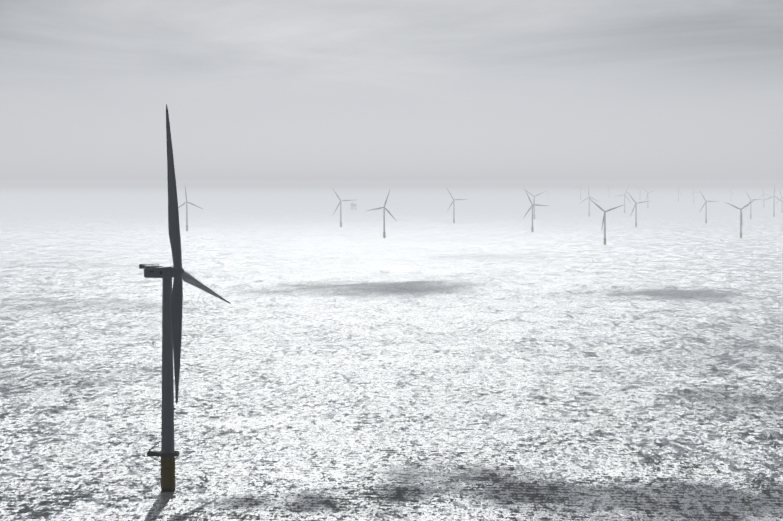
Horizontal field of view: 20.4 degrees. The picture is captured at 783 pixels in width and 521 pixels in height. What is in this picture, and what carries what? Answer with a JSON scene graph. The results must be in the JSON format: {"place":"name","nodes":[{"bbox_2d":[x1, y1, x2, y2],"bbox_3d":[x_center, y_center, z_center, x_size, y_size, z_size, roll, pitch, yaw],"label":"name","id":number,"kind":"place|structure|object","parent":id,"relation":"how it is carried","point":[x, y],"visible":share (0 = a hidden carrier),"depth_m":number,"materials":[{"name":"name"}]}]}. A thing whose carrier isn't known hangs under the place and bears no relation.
{"place":"outdoors","nodes":[
{"label":"outdoors","id":0,"kind":"place"},
{"bbox_2d":[0,180,782,520],"bbox_3d":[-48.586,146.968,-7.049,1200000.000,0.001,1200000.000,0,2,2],"label":"sea water","id":1,"kind":"structure","parent":0,"point":[488,356],"depth_m":1851.94,"materials":[{"name":"grey liquid"}]},
{"bbox_2d":[139,104,230,491],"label":"turbine","id":2,"kind":"object","parent":1,"relation":"in","point":[172,300],"visible":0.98,"depth_m":1017.67,"materials":[{"name":"paint"}]},
{"bbox_2d":[178,187,201,230],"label":"turbine","id":3,"kind":"object","parent":1,"relation":"in","point":[186,202],"visible":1,"depth_m":6133.81,"materials":[{"name":"paint"}]},
{"bbox_2d":[333,189,351,226],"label":"turbine","id":4,"kind":"object","parent":1,"relation":"in","point":[340,222],"visible":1,"depth_m":6652.12,"materials":[{"name":"paint"}]},
{"bbox_2d":[367,190,396,237],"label":"turbine","id":5,"kind":"object","parent":1,"relation":"in","point":[384,232],"visible":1,"depth_m":5429.34,"materials":[{"name":"paint"}]},
{"bbox_2d":[446,187,467,222],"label":"turbine","id":6,"kind":"object","parent":1,"relation":"in","point":[454,205],"visible":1,"depth_m":7238.29,"materials":[{"name":"paint"}]},
{"bbox_2d":[524,189,544,218],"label":"turbine","id":7,"kind":"object","parent":1,"relation":"in","point":[534,201],"visible":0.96,"depth_m":7971.35,"materials":[{"name":"paint"}]},
{"bbox_2d":[524,190,546,231],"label":"turbine","id":8,"kind":"object","parent":1,"relation":"in","point":[532,228],"visible":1,"depth_m":6018.18,"materials":[{"name":"paint"}]},
{"bbox_2d":[580,187,598,215],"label":"turbine","id":9,"kind":"object","parent":1,"relation":"in","point":[589,197],"visible":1,"depth_m":8559.94,"materials":[{"name":"paint"}]},
{"bbox_2d":[590,199,622,244],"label":"turbine","id":10,"kind":"object","parent":1,"relation":"in","point":[604,220],"visible":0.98,"depth_m":4880.97,"materials":[{"name":"paint"}]},
{"bbox_2d":[613,185,631,212],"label":"turbine","id":11,"kind":"object","parent":1,"relation":"in","point":[624,195],"visible":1,"depth_m":9386.65,"materials":[{"name":"paint"}]},
{"bbox_2d":[627,192,648,226],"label":"turbine","id":12,"kind":"object","parent":1,"relation":"in","point":[636,209],"visible":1,"depth_m":6625.42,"materials":[{"name":"paint"}]},
{"bbox_2d":[700,191,718,222],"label":"turbine","id":13,"kind":"object","parent":1,"relation":"in","point":[706,207],"visible":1,"depth_m":7239.72,"materials":[{"name":"paint"}]},
{"bbox_2d":[725,199,755,237],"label":"turbine","id":14,"kind":"object","parent":1,"relation":"in","point":[740,209],"visible":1,"depth_m":5406.78,"materials":[{"name":"paint"}]},
{"bbox_2d":[746,192,761,218],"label":"turbine","id":15,"kind":"object","parent":1,"relation":"in","point":[750,204],"visible":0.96,"depth_m":8066.66,"materials":[{"name":"paint"}]},
{"bbox_2d":[761,187,781,216],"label":"turbine","id":16,"kind":"object","parent":1,"relation":"in","point":[774,196],"visible":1,"depth_m":8366.75,"materials":[{"name":"paint"}]},
{"bbox_2d":[775,189,782,212],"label":"turbine","id":17,"kind":"object","parent":1,"relation":"in","point":[782,202],"visible":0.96,"depth_m":9369.16,"materials":[{"name":"paint"}]},
{"bbox_2d":[0,0,782,179],"bbox_3d":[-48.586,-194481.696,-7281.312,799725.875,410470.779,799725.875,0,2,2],"label":"sky","id":18,"kind":"structure","parent":0,"point":[465,89],"depth_m":396426.41,"materials":[{"name":"grey"}]}
]}

